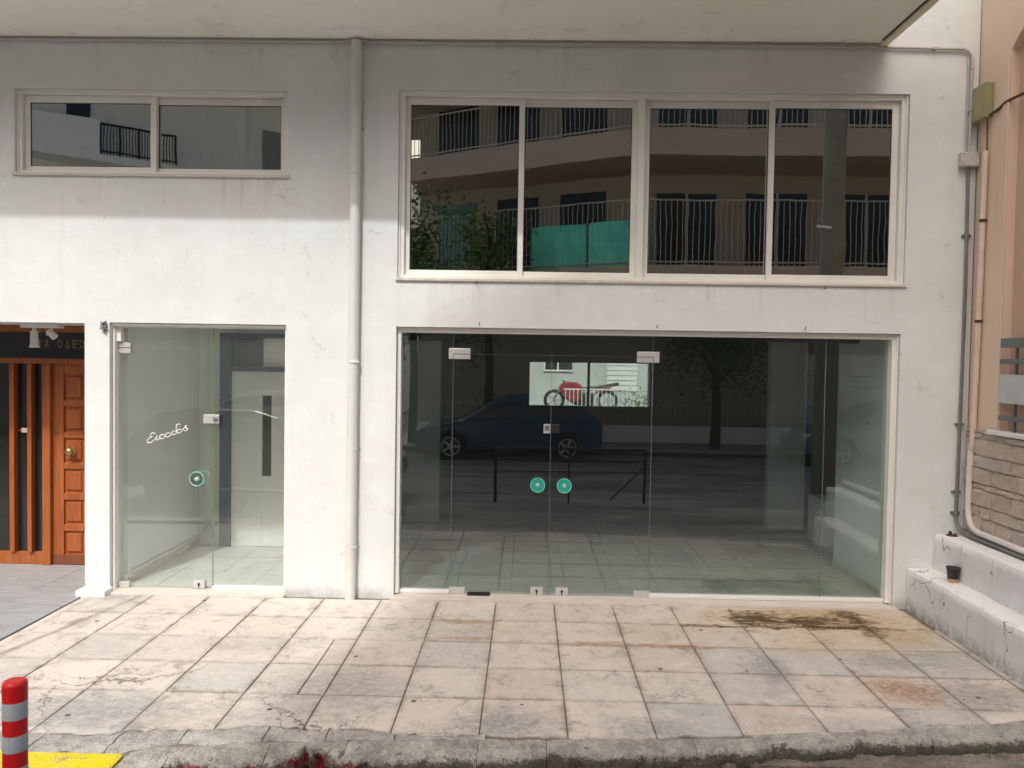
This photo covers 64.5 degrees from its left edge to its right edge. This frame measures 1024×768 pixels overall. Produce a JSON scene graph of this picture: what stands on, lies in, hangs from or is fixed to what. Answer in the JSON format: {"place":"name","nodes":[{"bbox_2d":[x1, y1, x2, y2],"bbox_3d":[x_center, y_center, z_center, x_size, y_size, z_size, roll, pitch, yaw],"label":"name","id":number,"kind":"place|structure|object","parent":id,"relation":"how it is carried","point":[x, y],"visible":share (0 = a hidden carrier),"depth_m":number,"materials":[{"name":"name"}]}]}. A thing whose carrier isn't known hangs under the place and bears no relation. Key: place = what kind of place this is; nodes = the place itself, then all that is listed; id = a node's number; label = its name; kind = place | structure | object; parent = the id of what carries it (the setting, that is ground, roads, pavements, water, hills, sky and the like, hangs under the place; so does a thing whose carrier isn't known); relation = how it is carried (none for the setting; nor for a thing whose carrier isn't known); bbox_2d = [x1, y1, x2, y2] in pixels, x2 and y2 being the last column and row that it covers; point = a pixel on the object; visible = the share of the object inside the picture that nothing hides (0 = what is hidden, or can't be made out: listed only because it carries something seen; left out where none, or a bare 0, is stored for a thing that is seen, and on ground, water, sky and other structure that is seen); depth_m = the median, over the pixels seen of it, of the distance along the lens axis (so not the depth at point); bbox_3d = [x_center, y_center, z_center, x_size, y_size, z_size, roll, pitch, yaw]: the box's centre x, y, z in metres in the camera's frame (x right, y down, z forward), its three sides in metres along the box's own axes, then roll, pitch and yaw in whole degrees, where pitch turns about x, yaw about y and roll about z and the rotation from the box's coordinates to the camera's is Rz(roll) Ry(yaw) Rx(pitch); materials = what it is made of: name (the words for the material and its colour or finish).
{"place":"outdoors","nodes":[
{"label":"outdoors","id":0,"kind":"place"},
{"bbox_2d":[0,563,84,640],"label":"entrance floor","id":1,"kind":"structure","parent":0,"point":[30,594],"depth_m":7.12,"materials":[{"name":"grey stone"}]},
{"bbox_2d":[0,594,1023,758],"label":"pavement","id":2,"kind":"structure","parent":0,"point":[125,675],"depth_m":5.42,"materials":[{"name":"beige stone"}]},
{"bbox_2d":[906,534,1023,685],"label":"stepped wall","id":3,"kind":"structure","parent":2,"relation":"on","point":[977,609],"depth_m":6.13,"materials":[{"name":"paint"}]},
{"bbox_2d":[945,531,957,536],"bbox_3d":[3.732,1.270,6.888,0.100,0.040,0.100,1,2,1],"label":"rusty bracket","id":4,"kind":"object","parent":3,"relation":"on","point":[950,534],"visible":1,"depth_m":6.87,"materials":[{"name":"metal"}]},
{"bbox_2d":[946,565,960,582],"bbox_3d":[3.562,1.539,6.557,0.108,0.122,0.107,1,2,1],"label":"cup","id":5,"kind":"object","parent":3,"relation":"on","point":[953,572],"visible":1,"depth_m":6.52,"materials":[{"name":"plastic"}]},
{"bbox_2d":[529,362,647,406],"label":"yard wall","id":6,"kind":"structure","parent":0,"point":[628,376],"depth_m":22.96,"materials":[{"name":"white paint"}]},
{"bbox_2d":[545,362,571,369],"bbox_3d":[1.315,-0.851,22.948,0.780,0.900,0.029,1,2,1],"label":"window","id":7,"kind":"structure","parent":6,"relation":"in","point":[562,366],"depth_m":22.94,"materials":[{"name":"grey glass"}]},
{"bbox_2d":[544,362,572,370],"bbox_3d":[1.314,-0.830,22.921,0.820,0.940,0.024,1,2,1],"label":"window frame","id":8,"kind":"structure","parent":6,"relation":"in","point":[544,362],"depth_m":22.93,"materials":[{"name":"white paint"}]},
{"bbox_2d":[962,0,1023,555],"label":"peach building","id":9,"kind":"structure","parent":0,"point":[993,508],"depth_m":6.50,"materials":[{"name":"paint"}]},
{"bbox_3d":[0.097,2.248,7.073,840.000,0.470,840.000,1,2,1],"label":"road","id":10,"kind":"structure","parent":0,"visible":0},
{"bbox_2d":[1,677,28,767],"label":"traffic bollard","id":11,"kind":"object","parent":10,"relation":"on","point":[14,717],"visible":1,"depth_m":2.87,"materials":[{"name":"red plastic"}]},
{"bbox_2d":[0,0,1023,610],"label":"shop building","id":12,"kind":"structure","parent":10,"relation":"on","point":[296,296],"depth_m":7.08,"materials":[{"name":"white paint"}]},
{"bbox_2d":[53,364,84,563],"bbox_3d":[-4.124,0.796,7.962,0.788,1.975,0.125,1,2,1],"label":"wooden door","id":13,"kind":"structure","parent":12,"relation":"in","point":[68,379],"depth_m":7.99,"materials":[{"name":"brown wood"}]},
{"bbox_2d":[12,89,288,177],"bbox_3d":[-3.112,-2.164,7.066,2.404,0.747,0.182,1,2,1],"label":"window","id":14,"kind":"structure","parent":12,"relation":"in","point":[25,97],"depth_m":7.07,"materials":[{"name":"beige metal"}]},
{"bbox_2d":[219,333,284,546],"bbox_3d":[-2.734,0.615,8.857,0.880,2.326,0.118,1,2,1],"label":"inner door","id":15,"kind":"structure","parent":12,"relation":"in","point":[251,427],"depth_m":8.83,"materials":[{"name":"white paint"}]},
{"bbox_2d":[527,360,651,409],"bbox_3d":[0.994,0.006,10.448,1.595,0.615,0.080,1,2,1],"label":"rear window","id":16,"kind":"structure","parent":12,"relation":"in","point":[588,406],"depth_m":10.41,"materials":[{"name":"black metal"}]},
{"bbox_2d":[395,91,908,286],"bbox_3d":[1.189,-1.673,6.999,4.360,1.627,0.182,1,2,1],"label":"window","id":17,"kind":"structure","parent":12,"relation":"in","point":[641,104],"depth_m":7.00,"materials":[{"name":"beige metal"}]},
{"bbox_2d":[0,724,1023,767],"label":"kerb","id":18,"kind":"structure","parent":10,"relation":"on","point":[941,748],"depth_m":4.41,"materials":[{"name":"concrete"}]},
{"bbox_2d":[961,745,999,758],"bbox_3d":[2.610,2.070,4.531,0.223,0.102,0.087,1,2,1],"label":"weed","id":19,"kind":"object","parent":18,"relation":"on","point":[986,754],"visible":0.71,"depth_m":4.54,"materials":[{"name":"green plant"}]},
{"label":"yard ground","id":20,"kind":"structure","parent":0,"visible":0},
{"bbox_2d":[543,380,618,405],"bbox_3d":[1.823,0.307,21.489,1.977,0.819,0.604,1,2,1],"label":"motorcycle","id":21,"kind":"object","parent":20,"relation":"on","point":[560,391],"visible":0.71,"depth_m":21.35,"materials":[{"name":"metal"}]},
{"bbox_2d":[564,388,646,406],"bbox_3d":[2.619,0.450,19.977,2.700,0.644,0.030,1,2,1],"label":"yard railing","id":22,"kind":"object","parent":20,"relation":"on","point":[614,390],"visible":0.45,"depth_m":19.97,"materials":[{"name":"white metal"}]},
{"bbox_2d":[613,387,646,406],"bbox_3d":[3.228,0.426,19.366,1.753,0.798,0.878,1,2,1],"label":"yard shrub","id":23,"kind":"object","parent":20,"relation":"on","point":[638,403],"visible":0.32,"depth_m":19.35,"materials":[{"name":"green plant"}]}
]}

